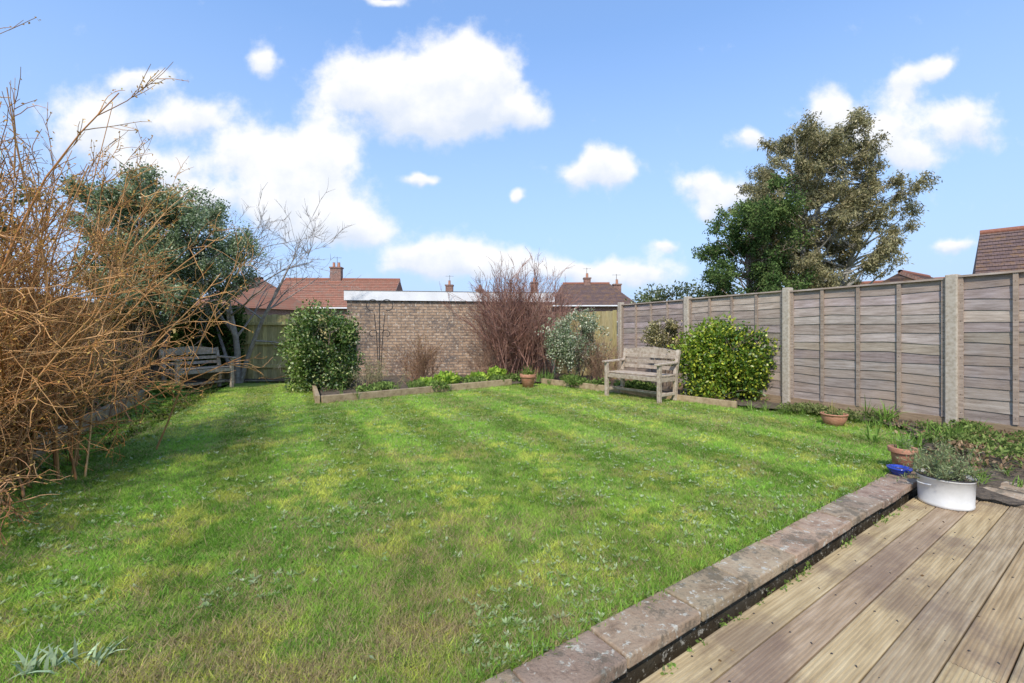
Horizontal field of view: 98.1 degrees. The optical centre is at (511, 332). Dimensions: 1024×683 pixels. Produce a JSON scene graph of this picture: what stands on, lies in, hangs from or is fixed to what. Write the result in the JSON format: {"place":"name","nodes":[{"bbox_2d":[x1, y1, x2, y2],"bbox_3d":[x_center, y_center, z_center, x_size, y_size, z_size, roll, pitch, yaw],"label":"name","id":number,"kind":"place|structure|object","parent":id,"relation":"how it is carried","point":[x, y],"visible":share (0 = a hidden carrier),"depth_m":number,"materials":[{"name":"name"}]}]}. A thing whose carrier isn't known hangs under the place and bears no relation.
{"place":"outdoors","nodes":[
{"label":"outdoors","id":0,"kind":"place"},
{"bbox_2d":[187,308,309,314],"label":"walls","id":1,"kind":"structure","parent":0,"point":[260,311],"depth_m":31.39,"materials":[{"name":"red brick"}]},
{"bbox_2d":[224,279,311,309],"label":"roof","id":2,"kind":"structure","parent":1,"relation":"on","point":[291,303],"depth_m":31.52,"materials":[{"name":"red tile"}]},
{"bbox_2d":[190,281,256,306],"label":"tile courses","id":3,"kind":"object","parent":2,"relation":"on","point":[214,299],"visible":0.05,"depth_m":31.48,"materials":[{"name":"red tile"}]},
{"bbox_2d":[310,309,346,318],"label":"walls","id":4,"kind":"structure","parent":0,"point":[344,311],"depth_m":36.05,"materials":[{"name":"red brick"}]},
{"bbox_2d":[343,290,554,375],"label":"brick garage","id":5,"kind":"structure","parent":0,"point":[409,315],"depth_m":11.53,"materials":[{"name":"brick"}]},
{"bbox_2d":[0,381,920,682],"bbox_3d":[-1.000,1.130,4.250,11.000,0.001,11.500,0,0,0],"label":"lawn","id":6,"kind":"structure","parent":0,"point":[390,489],"depth_m":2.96,"materials":[{"name":"plant"}]},
{"bbox_2d":[7,636,126,680],"bbox_3d":[-1.509,1.089,1.508,0.374,0.082,0.211,0,0,-21],"label":"strappy plant","id":7,"kind":"object","parent":6,"relation":"on","point":[31,663],"visible":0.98,"depth_m":1.50,"materials":[{"name":"green plant"}]},
{"bbox_2d":[3,389,148,475],"bbox_3d":[-4.169,1.061,3.740,0.081,0.200,9.368,0,0,-29],"label":"timber bed edging","id":8,"kind":"object","parent":6,"relation":"on","point":[129,403],"visible":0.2,"depth_m":5.54,"materials":[{"name":"brown wood"}]},
{"bbox_2d":[0,17,250,483],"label":"forsythia shrub","id":9,"kind":"object","parent":6,"relation":"on","point":[38,229],"visible":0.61,"depth_m":3.55,"materials":[{"name":"brown plant"}]},
{"bbox_2d":[10,378,289,446],"bbox_3d":[-5.275,1.080,5.000,6.650,0.066,11.000,0,0,0],"label":"flower bed","id":10,"kind":"object","parent":6,"relation":"on","point":[204,380],"visible":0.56,"depth_m":10.08,"materials":[{"name":"soil"}]},
{"bbox_2d":[0,356,90,549],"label":"forsythia shrub","id":11,"kind":"object","parent":10,"relation":"on","point":[21,485],"visible":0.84,"depth_m":2.55,"materials":[{"name":"brown plant"}]},
{"bbox_2d":[1,387,129,441],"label":"ground cover plants","id":12,"kind":"object","parent":10,"relation":"on","point":[99,402],"visible":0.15,"depth_m":6.28,"materials":[{"name":"green plant"}]},
{"bbox_2d":[4,291,152,415],"bbox_3d":[-5.651,0.310,5.095,0.154,1.640,11.933,0,0,-27],"label":"wooden fence","id":13,"kind":"object","parent":10,"relation":"on","point":[132,326],"visible":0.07,"depth_m":8.05,"materials":[{"name":"beige wood"}]},
{"bbox_2d":[12,285,170,425],"bbox_3d":[-5.800,0.287,5.534,2.388,1.697,2.223,0,0,-28],"label":"dry shrub","id":14,"kind":"object","parent":10,"relation":"on","point":[100,361],"visible":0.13,"depth_m":5.74,"materials":[{"name":"brown plant"}]},
{"bbox_2d":[83,337,136,391],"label":"dry shrub","id":15,"kind":"object","parent":10,"relation":"on","point":[125,356],"visible":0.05,"depth_m":7.27,"materials":[{"name":"plant"}]},
{"bbox_2d":[107,362,147,389],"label":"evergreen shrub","id":16,"kind":"object","parent":10,"relation":"on","point":[128,374],"visible":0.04,"depth_m":8.16,"materials":[{"name":"green plant"}]},
{"bbox_2d":[0,80,283,489],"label":"forsythia shrub","id":17,"kind":"object","parent":10,"relation":"on","point":[29,389],"visible":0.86,"depth_m":3.27,"materials":[{"name":"brown plant"}]},
{"bbox_2d":[144,379,185,398],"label":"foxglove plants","id":18,"kind":"object","parent":6,"relation":"on","point":[155,391],"visible":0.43,"depth_m":7.64,"materials":[{"name":"green plant"}]},
{"bbox_2d":[158,346,235,393],"bbox_3d":[-6.213,0.703,8.806,0.608,0.855,1.125,0,0,24],"label":"wooden bench","id":19,"kind":"object","parent":6,"relation":"on","point":[208,350],"visible":0.79,"depth_m":8.88,"materials":[{"name":"grey wood"}]},
{"bbox_2d":[78,156,362,382],"bbox_3d":[-6.331,-1.202,9.823,5.808,4.699,3.320,0,0,9],"label":"bare tree","id":20,"kind":"object","parent":6,"relation":"on","point":[239,374],"visible":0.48,"depth_m":9.76,"materials":[{"name":"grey plant"}]},
{"bbox_2d":[312,384,319,403],"bbox_3d":[-3.510,1.074,7.930,0.070,0.144,1.926,0,0,-26],"label":"timber bed edging","id":21,"kind":"object","parent":6,"relation":"on","point":[316,395],"visible":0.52,"depth_m":7.35,"materials":[{"name":"brown wood"}]},
{"bbox_2d":[520,366,535,387],"bbox_3d":[0.371,0.882,9.172,0.436,0.496,0.390,0,0,10],"label":"terracotta pot","id":22,"kind":"object","parent":6,"relation":"on","point":[528,376],"visible":0.94,"depth_m":9.10,"materials":[{"name":"ceramic"}]},
{"bbox_2d":[317,373,948,449],"bbox_3d":[0.500,1.098,7.975,9.600,0.063,8.450,0,0,0],"label":"flower bed","id":23,"kind":"object","parent":6,"relation":"on","point":[396,379],"visible":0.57,"depth_m":8.23,"materials":[{"name":"soil"}]},
{"bbox_2d":[274,298,365,392],"bbox_3d":[-3.723,0.279,8.839,1.697,1.955,1.559,0,0,0],"label":"evergreen shrub","id":24,"kind":"object","parent":23,"relation":"on","point":[319,362],"visible":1,"depth_m":8.54,"materials":[{"name":"green plant"}]},
{"bbox_2d":[366,299,392,381],"bbox_3d":[-2.950,0.192,9.900,0.602,1.875,0.022,0,0,0],"label":"iron plant support","id":25,"kind":"object","parent":23,"relation":"on","point":[379,329],"visible":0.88,"depth_m":9.89,"materials":[{"name":"black metal"}]},
{"bbox_2d":[349,354,410,387],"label":"dry shrub","id":26,"kind":"object","parent":23,"relation":"on","point":[376,376],"visible":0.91,"depth_m":8.70,"materials":[{"name":"brown plant"}]},
{"bbox_2d":[369,331,460,383],"bbox_3d":[-2.123,0.482,9.604,2.059,1.304,1.504,0,0,0],"label":"dry shrub","id":27,"kind":"object","parent":23,"relation":"on","point":[420,365],"visible":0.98,"depth_m":9.53,"materials":[{"name":"brown plant"}]},
{"bbox_2d":[418,366,507,384],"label":"leafy perennials","id":28,"kind":"object","parent":23,"relation":"on","point":[450,377],"visible":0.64,"depth_m":9.16,"materials":[{"name":"green plant"}]},
{"bbox_2d":[339,369,603,398],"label":"daffodil plants","id":29,"kind":"object","parent":23,"relation":"on","point":[548,377],"visible":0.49,"depth_m":9.05,"materials":[{"name":"green plant"}]},
{"bbox_2d":[456,340,518,373],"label":"dry shrub","id":30,"kind":"object","parent":23,"relation":"on","point":[486,362],"visible":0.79,"depth_m":10.52,"materials":[{"name":"brown plant"}]},
{"bbox_2d":[355,372,656,391],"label":"ground cover plants","id":31,"kind":"object","parent":23,"relation":"on","point":[571,379],"visible":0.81,"depth_m":8.55,"materials":[{"name":"green plant"}]},
{"bbox_2d":[439,248,585,380],"bbox_3d":[0.171,-0.462,11.068,3.949,3.199,3.969,0,0,-40],"label":"bare brown shrub","id":32,"kind":"object","parent":23,"relation":"on","point":[509,338],"visible":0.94,"depth_m":10.52,"materials":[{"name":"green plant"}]},
{"bbox_2d":[537,306,611,377],"bbox_3d":[1.398,0.268,9.624,1.495,1.740,1.364,0,0,-28],"label":"variegated shrub","id":33,"kind":"object","parent":23,"relation":"on","point":[564,343],"visible":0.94,"depth_m":9.66,"materials":[{"name":"green plant"}]},
{"bbox_2d":[555,310,616,378],"bbox_3d":[1.840,0.284,11.400,0.024,1.652,2.207,0,0,-35],"label":"wooden fence","id":34,"kind":"object","parent":23,"relation":"on","point":[608,319],"visible":0.33,"depth_m":10.85,"materials":[{"name":"beige wood"}]},
{"bbox_2d":[573,330,625,381],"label":"dry shrub","id":35,"kind":"object","parent":23,"relation":"on","point":[598,363],"visible":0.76,"depth_m":9.38,"materials":[{"name":"brown plant"}]},
{"bbox_2d":[639,316,687,388],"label":"variegated shrub","id":36,"kind":"object","parent":23,"relation":"on","point":[667,335],"visible":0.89,"depth_m":8.62,"materials":[{"name":"green plant"}]},
{"bbox_2d":[665,311,780,401],"bbox_3d":[3.568,0.522,7.420,1.963,1.818,1.358,0,0,0],"label":"evergreen shrub","id":37,"kind":"object","parent":23,"relation":"on","point":[717,355],"visible":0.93,"depth_m":7.24,"materials":[{"name":"green plant"}]},
{"bbox_2d":[735,402,912,430],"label":"border grasses","id":38,"kind":"object","parent":23,"relation":"on","point":[803,413],"visible":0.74,"depth_m":5.62,"materials":[{"name":"green plant"}]},
{"bbox_2d":[777,400,899,419],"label":"ground cover plants","id":39,"kind":"object","parent":23,"relation":"on","point":[816,408],"visible":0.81,"depth_m":5.95,"materials":[{"name":"green plant"}]},
{"bbox_2d":[843,396,995,449],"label":"agapanthus plants","id":40,"kind":"object","parent":23,"relation":"on","point":[889,418],"visible":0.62,"depth_m":4.62,"materials":[{"name":"green plant"}]},
{"bbox_2d":[884,418,1023,470],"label":"plants","id":41,"kind":"object","parent":23,"relation":"on","point":[959,443],"visible":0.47,"depth_m":4.06,"materials":[{"name":"green plant"}]},
{"bbox_2d":[914,418,1023,462],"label":"ground cover plants","id":42,"kind":"object","parent":23,"relation":"on","point":[1001,441],"visible":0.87,"depth_m":4.34,"materials":[{"name":"green plant"}]},
{"bbox_2d":[602,347,680,403],"bbox_3d":[2.224,0.693,7.684,0.648,0.875,1.175,0,0,-37],"label":"wooden bench","id":43,"kind":"object","parent":6,"relation":"on","point":[659,377],"visible":0.98,"depth_m":7.66,"materials":[{"name":"brown wood"}]},
{"bbox_2d":[820,397,848,426],"bbox_3d":[3.928,0.957,5.420,0.290,0.346,0.286,0,0,0],"label":"terracotta bowl","id":44,"kind":"object","parent":6,"relation":"on","point":[833,417],"visible":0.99,"depth_m":5.35,"materials":[{"name":"ceramic"}]},
{"bbox_2d":[0,0,1023,302],"label":"sky","id":45,"kind":"structure","parent":0,"point":[602,138],"materials":[{"name":"blue"}]},
{"bbox_2d":[182,357,967,471],"bbox_3d":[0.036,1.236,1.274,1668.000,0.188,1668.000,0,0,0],"label":"ground","id":46,"kind":"structure","parent":0,"point":[744,407],"depth_m":6.60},
{"bbox_2d":[0,155,68,279],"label":"evergreen tree","id":47,"kind":"object","parent":46,"relation":"on","point":[4,229],"visible":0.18,"depth_m":5.79,"materials":[{"name":"green plant"}]},
{"bbox_2d":[50,161,267,386],"bbox_3d":[-6.626,-0.989,8.581,3.347,4.271,2.568,0,0,0],"label":"viburnum tree","id":48,"kind":"object","parent":46,"relation":"on","point":[196,216],"visible":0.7,"depth_m":8.05,"materials":[{"name":"green plant"}]},
{"bbox_2d":[152,314,337,378],"bbox_3d":[-6.324,0.340,10.458,4.343,1.580,0.154,0,0,-3],"label":"wooden fence","id":49,"kind":"object","parent":46,"relation":"on","point":[272,327],"visible":0.12,"depth_m":10.53,"materials":[{"name":"beige wood"}]},
{"bbox_2d":[162,304,246,370],"bbox_3d":[-7.056,0.109,10.260,1.845,1.610,0.562,0,0,0],"label":"ivy","id":50,"kind":"object","parent":49,"relation":"attached to","point":[223,327],"visible":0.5,"depth_m":10.20,"materials":[{"name":"green plant"}]},
{"bbox_2d":[321,379,511,403],"bbox_3d":[-1.535,1.075,8.340,3.910,0.148,0.080,0,0,-39],"label":"timber bed edging","id":51,"kind":"object","parent":46,"relation":"on","point":[383,393],"visible":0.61,"depth_m":8.00,"materials":[{"name":"brown wood"}]},
{"bbox_2d":[552,306,617,342],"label":"walls","id":52,"kind":"structure","parent":46,"relation":"on","point":[601,308],"depth_m":38.00,"materials":[{"name":"red brick"}]},
{"bbox_2d":[541,378,736,407],"bbox_3d":[2.015,1.086,8.245,0.060,0.148,4.182,0,0,-40],"label":"timber bed edging","id":53,"kind":"object","parent":46,"relation":"on","point":[703,400],"visible":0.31,"depth_m":7.74,"materials":[{"name":"brown wood"}]},
{"bbox_2d":[625,279,711,303],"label":"hedge","id":54,"kind":"object","parent":46,"relation":"on","point":[658,296],"visible":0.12,"depth_m":13.61,"materials":[{"name":"green plant"}]},
{"bbox_2d":[691,172,821,297],"bbox_3d":[7.134,-1.605,12.992,3.502,5.489,3.029,0,0,0],"label":"evergreen tree","id":55,"kind":"object","parent":46,"relation":"on","point":[722,274],"visible":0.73,"depth_m":12.61,"materials":[{"name":"green plant"}]},
{"bbox_2d":[610,487,917,682],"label":"retaining wall","id":56,"kind":"structure","parent":46,"relation":"on","point":[640,671],"depth_m":1.99,"materials":[{"name":"stone"}]},
{"bbox_2d":[482,472,916,682],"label":"coping slabs","id":57,"kind":"structure","parent":56,"relation":"on","point":[616,647],"depth_m":1.85,"materials":[{"name":"stone"}]},
{"bbox_2d":[886,464,912,475],"bbox_3d":[3.045,1.083,3.490,0.160,0.057,0.160,0,0,0],"label":"blue bowl","id":58,"kind":"object","parent":57,"relation":"on","point":[896,469],"visible":0.9,"depth_m":3.47,"materials":[{"name":"ceramic"}]},
{"bbox_2d":[618,270,1023,441],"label":"wooden fence","id":59,"kind":"object","parent":46,"relation":"on","point":[946,348],"visible":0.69,"depth_m":5.72,"materials":[{"name":"grey wood"}]},
{"bbox_2d":[639,496,1023,682],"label":"wooden deck","id":60,"kind":"structure","parent":46,"relation":"on","point":[853,613],"depth_m":1.91,"materials":[{"name":"brown wood"}]},
{"bbox_2d":[660,505,907,674],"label":"wall weeds","id":61,"kind":"object","parent":60,"relation":"on","point":[670,664],"depth_m":2.14,"materials":[{"name":"green plant"}]},
{"bbox_2d":[719,507,979,661],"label":"fallen leaves","id":62,"kind":"object","parent":60,"relation":"on","point":[922,575],"visible":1,"depth_m":2.21,"materials":[{"name":"brown plant"}]},
{"bbox_2d":[894,435,1005,510],"bbox_3d":[3.077,0.983,3.179,0.597,0.463,0.499,0,0,0],"label":"white enamel tub","id":63,"kind":"object","parent":60,"relation":"on","point":[941,483],"visible":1,"depth_m":3.10,"materials":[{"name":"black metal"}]},
{"bbox_2d":[724,106,942,288],"bbox_3d":[9.787,-2.904,14.018,6.007,8.141,3.998,0,0,0],"label":"eucalyptus tree","id":64,"kind":"object","parent":46,"relation":"on","point":[823,152],"visible":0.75,"depth_m":13.03,"materials":[{"name":"green plant"}]},
{"bbox_2d":[887,432,917,466],"bbox_3d":[3.199,0.961,3.639,0.222,0.301,0.195,0,0,25],"label":"terracotta pot","id":65,"kind":"object","parent":46,"relation":"on","point":[894,449],"visible":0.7,"depth_m":3.61,"materials":[{"name":"ceramic"}]},
{"bbox_2d":[948,440,1023,504],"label":"flower bed","id":66,"kind":"object","parent":46,"relation":"on","point":[998,477],"visible":0.16,"depth_m":3.65,"materials":[{"name":"soil"}]},
{"bbox_2d":[885,431,1023,486],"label":"border grasses","id":67,"kind":"object","parent":66,"relation":"on","point":[985,475],"visible":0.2,"depth_m":3.70,"materials":[{"name":"green plant"}]},
{"bbox_2d":[976,481,1023,508],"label":"stone paving","id":68,"kind":"structure","parent":46,"relation":"on","point":[1010,486],"depth_m":3.33,"materials":[{"name":"grey stone"}]},
{"bbox_2d":[553,306,612,306],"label":"roof","id":69,"kind":"structure","parent":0,"point":[587,306],"depth_m":37.71,"materials":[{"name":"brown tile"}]},
{"bbox_2d":[553,305,617,305],"bbox_3d":[6.869,-2.290,37.639,7.600,0.100,0.115,0,0,2],"label":"gutter","id":70,"kind":"object","parent":69,"relation":"attached to","point":[592,305],"visible":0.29,"depth_m":37.58,"materials":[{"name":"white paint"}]},
{"bbox_2d":[563,282,609,283],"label":"ridge tiles","id":71,"kind":"object","parent":69,"relation":"on","point":[583,283],"visible":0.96,"depth_m":41.90,"materials":[{"name":"tile"}]},
{"bbox_2d":[583,277,590,284],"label":"chimney","id":72,"kind":"object","parent":69,"relation":"on","point":[586,280],"visible":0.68,"depth_m":41.69,"materials":[{"name":"red brick"}]},
{"bbox_2d":[552,284,634,304],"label":"tile courses","id":73,"kind":"object","parent":69,"relation":"on","point":[602,294],"visible":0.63,"depth_m":39.44,"materials":[{"name":"brown tile"}]},
{"bbox_2d":[612,284,621,291],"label":"chimney","id":74,"kind":"object","parent":69,"relation":"on","point":[617,286],"visible":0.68,"depth_m":41.61,"materials":[{"name":"red brick"}]},
{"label":"gables","id":75,"kind":"object","parent":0,"visible":0},
{"bbox_3d":[-15.200,-3.345,40.000,10.100,2.850,8.600,0,0,-3],"label":"roof","id":76,"kind":"object","parent":75,"relation":"attached to","visible":0},
{"bbox_2d":[311,307,346,308],"bbox_3d":[-14.982,-1.990,35.643,10.100,0.100,0.115,0,0,-3],"label":"gutter","id":77,"kind":"object","parent":76,"relation":"attached to","point":[333,307],"visible":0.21,"depth_m":35.63,"materials":[{"name":"white paint"}]},
{"bbox_2d":[329,267,343,280],"bbox_3d":[-15.799,-4.730,39.970,1.070,2.320,0.720,0,0,-3],"label":"chimney","id":78,"kind":"object","parent":76,"relation":"on","point":[337,277],"visible":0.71,"depth_m":39.68,"materials":[{"name":"red brick"}]},
{"bbox_2d":[280,280,398,306],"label":"tile courses","id":79,"kind":"object","parent":76,"relation":"on","point":[333,296],"visible":0.41,"depth_m":38.45,"materials":[{"name":"red tile"}]},
{"bbox_2d":[285,278,399,279],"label":"ridge tiles","id":80,"kind":"object","parent":76,"relation":"attached to","point":[345,279],"visible":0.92,"depth_m":39.93,"materials":[{"name":"tile"}]},
{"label":"gables","id":81,"kind":"object","parent":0,"visible":0},
{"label":"roof","id":82,"kind":"object","parent":81,"relation":"attached to","visible":0},
{"bbox_2d":[445,284,453,290],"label":"chimney","id":83,"kind":"object","parent":82,"relation":"on","point":[448,286],"visible":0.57,"depth_m":43.70,"materials":[{"name":"red brick"}]},
{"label":"walls","id":84,"kind":"object","parent":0,"visible":0},
{"bbox_2d":[972,235,979,273],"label":"roof","id":85,"kind":"structure","parent":84,"relation":"on","point":[974,268],"depth_m":20.67,"materials":[{"name":"tile"}]},
{"bbox_2d":[975,230,1023,273],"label":"tile courses","id":86,"kind":"object","parent":85,"relation":"on","point":[1000,251],"visible":0.67,"depth_m":19.18,"materials":[{"name":"brown tile"}]},
{"bbox_2d":[980,226,1023,233],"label":"ridge tiles","id":87,"kind":"object","parent":85,"relation":"attached to","point":[1006,229],"visible":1,"depth_m":20.16,"materials":[{"name":"ceramic"}]},
{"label":"walls","id":88,"kind":"object","parent":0,"visible":0},
{"bbox_2d":[881,272,913,282],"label":"roof","id":89,"kind":"structure","parent":88,"relation":"on","point":[898,277],"depth_m":25.89,"materials":[{"name":"brown tile"}]},
{"bbox_2d":[899,271,922,279],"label":"verge","id":90,"kind":"structure","parent":89,"relation":"attached to","point":[914,277],"depth_m":25.36,"materials":[{"name":"brown tile"}]},
{"bbox_2d":[898,270,930,277],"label":"ridge tiles","id":91,"kind":"object","parent":89,"relation":"attached to","point":[919,274],"visible":0.67,"depth_m":26.73,"materials":[{"name":"ceramic"}]},
{"bbox_2d":[912,274,933,278],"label":"tile courses","id":92,"kind":"object","parent":89,"relation":"on","point":[923,277],"visible":0.21,"depth_m":26.61,"materials":[{"name":"brown tile"}]},
{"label":"walls","id":93,"kind":"object","parent":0,"visible":0},
{"bbox_3d":[27.000,-2.695,31.000,9.600,1.750,5.600,0,0,37],"label":"roof","id":94,"kind":"object","parent":93,"relation":"on","visible":0},
{"bbox_2d":[858,277,944,283],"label":"ridge tiles","id":95,"kind":"object","parent":94,"relation":"attached to","point":[868,282],"depth_m":31.66,"materials":[{"name":"tile"}]}
]}

